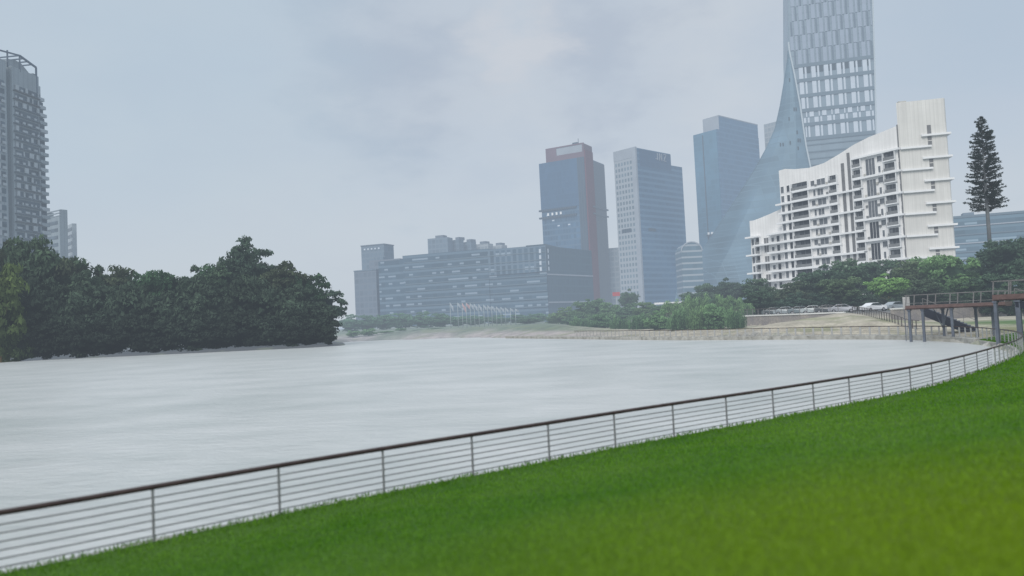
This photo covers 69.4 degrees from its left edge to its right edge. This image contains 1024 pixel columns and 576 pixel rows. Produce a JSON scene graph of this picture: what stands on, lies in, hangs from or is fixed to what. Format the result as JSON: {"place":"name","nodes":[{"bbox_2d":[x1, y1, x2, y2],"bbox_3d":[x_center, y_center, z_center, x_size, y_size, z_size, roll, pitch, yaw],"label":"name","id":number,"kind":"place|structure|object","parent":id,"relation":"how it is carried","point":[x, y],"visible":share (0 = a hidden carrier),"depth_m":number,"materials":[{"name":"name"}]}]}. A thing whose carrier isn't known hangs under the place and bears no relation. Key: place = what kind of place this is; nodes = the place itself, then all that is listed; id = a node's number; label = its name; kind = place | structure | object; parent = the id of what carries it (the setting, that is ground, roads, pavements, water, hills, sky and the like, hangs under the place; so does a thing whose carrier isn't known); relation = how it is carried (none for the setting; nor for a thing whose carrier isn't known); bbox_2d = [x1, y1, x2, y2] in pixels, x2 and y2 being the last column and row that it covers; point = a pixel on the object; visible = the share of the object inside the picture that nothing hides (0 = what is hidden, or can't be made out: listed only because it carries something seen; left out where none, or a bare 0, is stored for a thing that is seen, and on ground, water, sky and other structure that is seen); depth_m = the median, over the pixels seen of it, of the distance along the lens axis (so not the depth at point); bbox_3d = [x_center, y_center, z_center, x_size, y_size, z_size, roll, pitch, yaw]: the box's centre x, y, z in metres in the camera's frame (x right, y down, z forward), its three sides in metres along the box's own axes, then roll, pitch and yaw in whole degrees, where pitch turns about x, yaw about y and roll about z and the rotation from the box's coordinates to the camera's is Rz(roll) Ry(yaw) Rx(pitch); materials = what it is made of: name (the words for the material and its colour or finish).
{"place":"outdoors","nodes":[
{"label":"outdoors","id":0,"kind":"place"},
{"bbox_2d":[0,337,1008,570],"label":"river","id":1,"kind":"structure","parent":0,"point":[72,428],"depth_m":40.89,"materials":[{"name":"liquid"}]},
{"bbox_2d":[0,334,1023,575],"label":"lawn","id":2,"kind":"structure","parent":0,"point":[431,493],"depth_m":10.81,"materials":[{"name":"green plant"}]},
{"bbox_2d":[0,347,992,567],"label":"riverside railing","id":3,"kind":"object","parent":2,"relation":"on","point":[151,487],"visible":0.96,"depth_m":18.12,"materials":[{"name":"grey metal"}]},
{"bbox_2d":[0,0,1023,327],"label":"sky","id":4,"kind":"structure","parent":0,"point":[315,132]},
{"bbox_2d":[10,309,1023,548],"bbox_3d":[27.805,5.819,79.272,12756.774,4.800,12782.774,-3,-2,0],"label":"ground","id":5,"kind":"structure","parent":0,"point":[837,321],"depth_m":139.14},
{"bbox_2d":[0,263,30,362],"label":"broadleaf tree","id":6,"kind":"object","parent":5,"relation":"on","point":[10,304],"visible":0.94,"depth_m":176.75,"materials":[{"name":"green plant"}]},
{"bbox_2d":[8,327,37,361],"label":"shrub","id":7,"kind":"object","parent":5,"relation":"on","point":[26,353],"visible":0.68,"depth_m":178.46,"materials":[{"name":"green plant"}]},
{"bbox_2d":[0,50,50,251],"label":"apartment tower","id":8,"kind":"structure","parent":5,"relation":"on","point":[24,202],"depth_m":275.82,"materials":[{"name":"grey concrete"}]},
{"bbox_2d":[12,308,48,357],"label":"broadleaf tree","id":9,"kind":"object","parent":5,"relation":"on","point":[30,322],"visible":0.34,"depth_m":179.94,"materials":[{"name":"green plant"}]},
{"bbox_2d":[4,233,59,288],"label":"broadleaf tree","id":10,"kind":"object","parent":5,"relation":"on","point":[21,250],"visible":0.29,"depth_m":192.34,"materials":[{"name":"green plant"}]},
{"bbox_2d":[16,269,55,319],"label":"broadleaf tree","id":11,"kind":"object","parent":5,"relation":"on","point":[34,288],"visible":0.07,"depth_m":184.96,"materials":[{"name":"green plant"}]},
{"bbox_2d":[28,312,71,359],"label":"broadleaf tree","id":12,"kind":"object","parent":5,"relation":"on","point":[50,342],"visible":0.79,"depth_m":180.09,"materials":[{"name":"green plant"}]},
{"bbox_2d":[15,246,94,353],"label":"broadleaf tree","id":13,"kind":"object","parent":5,"relation":"on","point":[79,265],"visible":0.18,"depth_m":194.12,"materials":[{"name":"green plant"}]},
{"bbox_2d":[47,209,67,257],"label":"apartment block","id":14,"kind":"structure","parent":5,"relation":"on","point":[58,230],"depth_m":322.39,"materials":[{"name":"grey concrete"}]},
{"bbox_2d":[68,223,76,258],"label":"apartment block","id":15,"kind":"structure","parent":5,"relation":"on","point":[72,240],"depth_m":336.55,"materials":[{"name":"concrete"}]},
{"bbox_2d":[47,257,105,287],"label":"broadleaf tree","id":16,"kind":"object","parent":5,"relation":"on","point":[65,265],"visible":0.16,"depth_m":193.92,"materials":[{"name":"green plant"}]},
{"bbox_2d":[48,269,107,353],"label":"broadleaf tree","id":17,"kind":"object","parent":5,"relation":"on","point":[77,300],"visible":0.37,"depth_m":184.23,"materials":[{"name":"green plant"}]},
{"bbox_2d":[61,307,107,357],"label":"broadleaf tree","id":18,"kind":"object","parent":5,"relation":"on","point":[78,329],"visible":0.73,"depth_m":179.96,"materials":[{"name":"green plant"}]},
{"bbox_2d":[67,264,119,310],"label":"broadleaf tree","id":19,"kind":"object","parent":5,"relation":"on","point":[99,268],"visible":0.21,"depth_m":190.09,"materials":[{"name":"green plant"}]},
{"bbox_2d":[81,281,129,351],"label":"broadleaf tree","id":20,"kind":"object","parent":5,"relation":"on","point":[103,290],"visible":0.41,"depth_m":184.45,"materials":[{"name":"green plant"}]},
{"bbox_2d":[83,316,131,354],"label":"broadleaf tree","id":21,"kind":"object","parent":5,"relation":"on","point":[106,342],"visible":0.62,"depth_m":180.38,"materials":[{"name":"green plant"}]},
{"bbox_2d":[101,264,136,291],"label":"broadleaf tree","id":22,"kind":"object","parent":5,"relation":"on","point":[118,275],"visible":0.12,"depth_m":194.25,"materials":[{"name":"green plant"}]},
{"bbox_2d":[104,281,154,351],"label":"broadleaf tree","id":23,"kind":"object","parent":5,"relation":"on","point":[126,293],"visible":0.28,"depth_m":183.50,"materials":[{"name":"green plant"}]},
{"bbox_2d":[137,314,187,352],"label":"broadleaf tree","id":24,"kind":"object","parent":5,"relation":"on","point":[159,340],"visible":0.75,"depth_m":180.05,"materials":[{"name":"green plant"}]},
{"bbox_2d":[136,269,192,305],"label":"broadleaf tree","id":25,"kind":"object","parent":5,"relation":"on","point":[166,279],"visible":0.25,"depth_m":188.68,"materials":[{"name":"green plant"}]},
{"bbox_2d":[156,273,212,347],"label":"broadleaf tree","id":26,"kind":"object","parent":5,"relation":"on","point":[196,301],"visible":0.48,"depth_m":184.55,"materials":[{"name":"green plant"}]},
{"bbox_2d":[162,308,209,351],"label":"broadleaf tree","id":27,"kind":"object","parent":5,"relation":"on","point":[184,333],"visible":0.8,"depth_m":180.19,"materials":[{"name":"green plant"}]},
{"bbox_2d":[192,314,234,348],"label":"broadleaf tree","id":28,"kind":"object","parent":5,"relation":"on","point":[214,338],"visible":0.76,"depth_m":180.55,"materials":[{"name":"green plant"}]},
{"bbox_2d":[204,261,251,308],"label":"broadleaf tree","id":29,"kind":"object","parent":5,"relation":"on","point":[220,269],"visible":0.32,"depth_m":189.06,"materials":[{"name":"green plant"}]},
{"bbox_2d":[206,235,268,279],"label":"broadleaf tree","id":30,"kind":"object","parent":5,"relation":"on","point":[238,262],"visible":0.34,"depth_m":195.08,"materials":[{"name":"green plant"}]},
{"bbox_2d":[223,309,262,347],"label":"broadleaf tree","id":31,"kind":"object","parent":5,"relation":"on","point":[241,332],"visible":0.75,"depth_m":180.01,"materials":[{"name":"green plant"}]},
{"bbox_2d":[220,275,266,328],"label":"broadleaf tree","id":32,"kind":"object","parent":5,"relation":"on","point":[239,288],"visible":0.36,"depth_m":183.60,"materials":[{"name":"green plant"}]},
{"bbox_2d":[242,277,302,327],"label":"broadleaf tree","id":33,"kind":"object","parent":5,"relation":"on","point":[267,301],"visible":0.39,"depth_m":184.15,"materials":[{"name":"green plant"}]},
{"bbox_2d":[248,312,296,345],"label":"broadleaf tree","id":34,"kind":"object","parent":5,"relation":"on","point":[270,333],"visible":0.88,"depth_m":180.18,"materials":[{"name":"green plant"}]},
{"bbox_2d":[257,260,312,299],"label":"broadleaf tree","id":35,"kind":"object","parent":5,"relation":"on","point":[273,276],"visible":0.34,"depth_m":189.81,"materials":[{"name":"green plant"}]},
{"bbox_2d":[277,311,317,346],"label":"broadleaf tree","id":36,"kind":"object","parent":5,"relation":"on","point":[298,326],"visible":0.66,"depth_m":180.11,"materials":[{"name":"green plant"}]},
{"bbox_2d":[278,283,322,343],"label":"broadleaf tree","id":37,"kind":"object","parent":5,"relation":"on","point":[293,305],"visible":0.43,"depth_m":184.75,"materials":[{"name":"green plant"}]},
{"bbox_2d":[282,273,330,301],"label":"broadleaf tree","id":38,"kind":"object","parent":5,"relation":"on","point":[319,295],"visible":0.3,"depth_m":195.35,"materials":[{"name":"green plant"}]},
{"bbox_2d":[300,317,322,344],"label":"broadleaf tree","id":39,"kind":"object","parent":5,"relation":"on","point":[311,334],"visible":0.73,"depth_m":181.21,"materials":[{"name":"green plant"}]},
{"bbox_2d":[299,299,342,342],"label":"broadleaf tree","id":40,"kind":"object","parent":5,"relation":"on","point":[327,315],"visible":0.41,"depth_m":185.28,"materials":[{"name":"green plant"}]},
{"bbox_2d":[303,290,348,320],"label":"broadleaf tree","id":41,"kind":"object","parent":5,"relation":"on","point":[331,301],"visible":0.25,"depth_m":201.19,"materials":[{"name":"green plant"}]},
{"bbox_2d":[319,324,337,344],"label":"broadleaf tree","id":42,"kind":"object","parent":5,"relation":"on","point":[328,337],"visible":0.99,"depth_m":181.76,"materials":[{"name":"green plant"}]},
{"bbox_2d":[338,314,362,331],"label":"broadleaf tree","id":43,"kind":"object","parent":5,"relation":"on","point":[349,323],"visible":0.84,"depth_m":266.02,"materials":[{"name":"green plant"}]},
{"bbox_2d":[354,269,379,327],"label":"office block","id":44,"kind":"structure","parent":5,"relation":"on","point":[367,296],"depth_m":437.09,"materials":[{"name":"grey concrete"}]},
{"bbox_2d":[360,243,393,269],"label":"office block","id":45,"kind":"structure","parent":5,"relation":"on","point":[369,252],"depth_m":469.47,"materials":[{"name":"grey concrete"}]},
{"bbox_2d":[374,314,396,329],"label":"broadleaf tree","id":46,"kind":"object","parent":5,"relation":"on","point":[384,321],"visible":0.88,"depth_m":269.92,"materials":[{"name":"green plant"}]},
{"bbox_2d":[392,313,418,328],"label":"broadleaf tree","id":47,"kind":"object","parent":5,"relation":"on","point":[400,321],"visible":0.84,"depth_m":269.96,"materials":[{"name":"green plant"}]},
{"bbox_2d":[406,311,434,327],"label":"broadleaf tree","id":48,"kind":"object","parent":5,"relation":"on","point":[420,321],"visible":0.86,"depth_m":268.05,"materials":[{"name":"green plant"}]},
{"bbox_2d":[426,313,452,326],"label":"broadleaf tree","id":49,"kind":"object","parent":5,"relation":"on","point":[438,320],"visible":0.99,"depth_m":266.26,"materials":[{"name":"green plant"}]},
{"bbox_2d":[428,235,452,253],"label":"apartment block","id":50,"kind":"structure","parent":5,"relation":"on","point":[440,243],"depth_m":539.20,"materials":[{"name":"grey concrete"}]},
{"bbox_2d":[378,244,593,326],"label":"office complex","id":51,"kind":"structure","parent":5,"relation":"on","point":[547,279],"depth_m":396.83,"materials":[{"name":"grey concrete"}]},
{"bbox_2d":[0,335,1018,573],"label":"kerb","id":52,"kind":"structure","parent":5,"relation":"on","point":[969,340],"depth_m":94.84,"materials":[{"name":"concrete"}]},
{"bbox_2d":[574,326,1023,364],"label":"bay railing","id":53,"kind":"object","parent":52,"relation":"on","point":[1019,342],"visible":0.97,"depth_m":89.51,"materials":[{"name":"grey metal"}]},
{"bbox_2d":[539,142,611,306],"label":"office tower","id":54,"kind":"structure","parent":5,"relation":"on","point":[574,210],"depth_m":532.68,"materials":[{"name":"blue glass"}]},
{"bbox_2d":[580,298,609,317],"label":"broadleaf tree","id":55,"kind":"object","parent":5,"relation":"on","point":[594,306],"visible":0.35,"depth_m":209.97,"materials":[{"name":"green plant"}]},
{"bbox_2d":[587,314,611,327],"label":"broadleaf tree","id":56,"kind":"object","parent":5,"relation":"on","point":[603,321],"visible":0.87,"depth_m":170.63,"materials":[{"name":"green plant"}]},
{"bbox_2d":[609,248,621,306],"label":"office block","id":57,"kind":"structure","parent":5,"relation":"on","point":[614,269],"depth_m":562.33,"materials":[{"name":"grey concrete"}]},
{"bbox_2d":[618,288,639,307],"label":"broadleaf tree","id":58,"kind":"object","parent":5,"relation":"on","point":[628,298],"visible":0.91,"depth_m":234.36,"materials":[{"name":"green plant"}]},
{"bbox_2d":[627,312,649,329],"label":"bush","id":59,"kind":"object","parent":5,"relation":"on","point":[636,323],"visible":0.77,"depth_m":150.65,"materials":[{"name":"green plant"}]},
{"bbox_2d":[613,147,685,307],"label":"office tower","id":60,"kind":"structure","parent":5,"relation":"on","point":[651,228],"depth_m":512.88,"materials":[{"name":"blue glass"}]},
{"bbox_2d":[642,309,669,329],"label":"broadleaf tree","id":61,"kind":"object","parent":5,"relation":"on","point":[658,323],"visible":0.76,"depth_m":141.02,"materials":[{"name":"green plant"}]},
{"bbox_2d":[666,307,691,330],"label":"bush","id":62,"kind":"object","parent":5,"relation":"on","point":[676,320],"visible":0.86,"depth_m":132.73,"materials":[{"name":"green plant"}]},
{"bbox_2d":[675,241,703,301],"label":"round top building","id":63,"kind":"structure","parent":5,"relation":"on","point":[689,267],"depth_m":470.94,"materials":[{"name":"grey glass"}]},
{"bbox_2d":[678,294,702,314],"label":"willow tree","id":64,"kind":"object","parent":5,"relation":"on","point":[687,303],"visible":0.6,"depth_m":150.42,"materials":[{"name":"green plant"}]},
{"bbox_2d":[685,305,706,329],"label":"willow tree","id":65,"kind":"object","parent":5,"relation":"on","point":[696,318],"visible":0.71,"depth_m":128.65,"materials":[{"name":"green plant"}]},
{"bbox_2d":[702,303,733,328],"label":"broadleaf tree","id":66,"kind":"object","parent":5,"relation":"on","point":[715,318],"visible":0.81,"depth_m":125.88,"materials":[{"name":"green plant"}]},
{"bbox_2d":[693,115,759,248],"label":"office tower","id":67,"kind":"structure","parent":5,"relation":"on","point":[726,155],"depth_m":574.24,"materials":[{"name":"blue glass"}]},
{"bbox_2d":[709,277,744,301],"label":"broadleaf tree","id":68,"kind":"object","parent":5,"relation":"on","point":[724,288],"visible":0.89,"depth_m":168.32,"materials":[{"name":"green plant"}]},
{"bbox_2d":[721,295,747,313],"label":"willow tree","id":69,"kind":"object","parent":5,"relation":"on","point":[738,304],"visible":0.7,"depth_m":143.44,"materials":[{"name":"green plant"}]},
{"bbox_2d":[724,307,747,328],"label":"willow tree","id":70,"kind":"object","parent":5,"relation":"on","point":[735,319],"visible":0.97,"depth_m":123.08,"materials":[{"name":"green plant"}]},
{"bbox_2d":[738,277,773,302],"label":"broadleaf tree","id":71,"kind":"object","parent":5,"relation":"on","point":[752,286],"visible":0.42,"depth_m":165.02,"materials":[{"name":"green plant"}]},
{"bbox_2d":[743,289,777,314],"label":"broadleaf tree","id":72,"kind":"object","parent":5,"relation":"on","point":[759,300],"visible":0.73,"depth_m":147.65,"materials":[{"name":"green plant"}]},
{"bbox_2d":[674,0,876,301],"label":"skyscraper","id":73,"kind":"structure","parent":5,"relation":"on","point":[827,111],"depth_m":487.51,"materials":[{"name":"blue glass"}]},
{"bbox_2d":[772,281,813,313],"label":"broadleaf tree","id":74,"kind":"object","parent":5,"relation":"on","point":[781,295],"visible":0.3,"depth_m":148.29,"materials":[{"name":"green plant"}]},
{"bbox_2d":[775,292,810,313],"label":"broadleaf tree","id":75,"kind":"object","parent":5,"relation":"on","point":[789,301],"visible":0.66,"depth_m":144.19,"materials":[{"name":"green plant"}]},
{"bbox_2d":[743,312,845,325],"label":"retaining wall","id":76,"kind":"structure","parent":5,"relation":"on","point":[757,320],"depth_m":132.56,"materials":[{"name":"concrete"}]},
{"bbox_2d":[791,263,847,294],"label":"broadleaf tree","id":77,"kind":"object","parent":5,"relation":"on","point":[815,277],"visible":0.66,"depth_m":148.11,"materials":[{"name":"green plant"}]},
{"bbox_2d":[801,292,837,312],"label":"broadleaf tree","id":78,"kind":"object","parent":5,"relation":"on","point":[821,300],"visible":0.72,"depth_m":140.90,"materials":[{"name":"green plant"}]},
{"bbox_2d":[815,276,862,311],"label":"broadleaf tree","id":79,"kind":"object","parent":5,"relation":"on","point":[837,289],"visible":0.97,"depth_m":139.23,"materials":[{"name":"green plant"}]},
{"bbox_2d":[828,258,871,289],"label":"broadleaf tree","id":80,"kind":"object","parent":5,"relation":"on","point":[850,270],"visible":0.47,"depth_m":150.13,"materials":[{"name":"green plant"}]},
{"bbox_2d":[745,98,959,303],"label":"residential building","id":81,"kind":"structure","parent":5,"relation":"on","point":[886,194],"depth_m":219.41,"materials":[{"name":"concrete"}]},
{"bbox_2d":[841,163,849,266],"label":"window","id":82,"kind":"structure","parent":81,"relation":"in","point":[842,164],"depth_m":226.74,"materials":[{"name":"grey glass"}]},
{"bbox_2d":[846,153,856,262],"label":"window","id":83,"kind":"structure","parent":81,"relation":"in","point":[848,155],"depth_m":224.92,"materials":[{"name":"grey glass"}]},
{"bbox_2d":[839,292,872,310],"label":"broadleaf tree","id":84,"kind":"object","parent":5,"relation":"on","point":[856,301],"visible":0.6,"depth_m":138.66,"materials":[{"name":"green plant"}]},
{"bbox_2d":[855,258,904,288],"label":"broadleaf tree","id":85,"kind":"object","parent":5,"relation":"on","point":[874,269],"visible":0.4,"depth_m":155.43,"materials":[{"name":"green plant"}]},
{"bbox_2d":[862,273,911,309],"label":"broadleaf tree","id":86,"kind":"object","parent":5,"relation":"on","point":[887,287],"visible":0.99,"depth_m":136.21,"materials":[{"name":"green plant"}]},
{"bbox_2d":[889,260,927,291],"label":"broadleaf tree","id":87,"kind":"object","parent":5,"relation":"on","point":[910,272],"visible":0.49,"depth_m":144.47,"materials":[{"name":"green plant"}]},
{"bbox_2d":[899,278,944,304],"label":"broadleaf tree","id":88,"kind":"object","parent":5,"relation":"on","point":[930,286],"visible":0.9,"depth_m":128.95,"materials":[{"name":"green plant"}]},
{"bbox_2d":[920,291,962,304],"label":"broadleaf tree","id":89,"kind":"object","parent":5,"relation":"on","point":[942,299],"visible":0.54,"depth_m":129.48,"materials":[{"name":"green plant"}]},
{"bbox_2d":[922,298,974,331],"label":"stair","id":90,"kind":"object","parent":5,"relation":"on","point":[929,313],"visible":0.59,"depth_m":84.22,"materials":[{"name":"metal"}]},
{"bbox_2d":[917,254,985,303],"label":"broadleaf tree","id":91,"kind":"object","parent":5,"relation":"on","point":[943,269],"visible":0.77,"depth_m":138.27,"materials":[{"name":"green plant"}]},
{"bbox_2d":[890,307,1022,320],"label":"retaining wall","id":92,"kind":"structure","parent":5,"relation":"on","point":[966,311],"depth_m":120.24,"materials":[{"name":"stone"}]},
{"bbox_2d":[904,290,1011,341],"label":"walkway","id":93,"kind":"structure","parent":5,"relation":"on","point":[942,307],"depth_m":78.84,"materials":[{"name":"wood"}]},
{"bbox_2d":[945,273,981,295],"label":"broadleaf tree","id":94,"kind":"object","parent":5,"relation":"on","point":[955,285],"visible":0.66,"depth_m":130.69,"materials":[{"name":"green plant"}]},
{"bbox_2d":[958,291,990,314],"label":"broadleaf tree","id":95,"kind":"object","parent":5,"relation":"on","point":[969,297],"visible":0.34,"depth_m":124.86,"materials":[{"name":"green plant"}]},
{"bbox_2d":[962,116,1009,242],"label":"conifer tree","id":96,"kind":"object","parent":5,"relation":"on","point":[991,200],"visible":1,"depth_m":150.33,"materials":[{"name":"green plant"}]},
{"bbox_2d":[953,210,1023,285],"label":"office building","id":97,"kind":"structure","parent":5,"relation":"on","point":[970,231],"depth_m":341.56,"materials":[{"name":"blue glass"}]},
{"bbox_2d":[962,272,1023,301],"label":"broadleaf tree","id":98,"kind":"object","parent":5,"relation":"on","point":[984,283],"visible":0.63,"depth_m":122.79,"materials":[{"name":"green plant"}]},
{"bbox_2d":[971,236,1023,279],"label":"broadleaf tree","id":99,"kind":"object","parent":5,"relation":"on","point":[994,255],"visible":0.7,"depth_m":134.47,"materials":[{"name":"green plant"}]},
{"bbox_2d":[991,279,1023,345],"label":"walkway","id":100,"kind":"structure","parent":5,"relation":"on","point":[1018,311],"depth_m":65.11,"materials":[{"name":"wood"}]},
{"bbox_2d":[996,250,1023,286],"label":"broadleaf tree","id":101,"kind":"object","parent":5,"relation":"on","point":[1016,268],"visible":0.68,"depth_m":128.82,"materials":[{"name":"green plant"}]},
{"bbox_2d":[998,282,1023,315],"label":"broadleaf tree","id":102,"kind":"object","parent":5,"relation":"on","point":[1009,310],"visible":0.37,"depth_m":120.64,"materials":[{"name":"green plant"}]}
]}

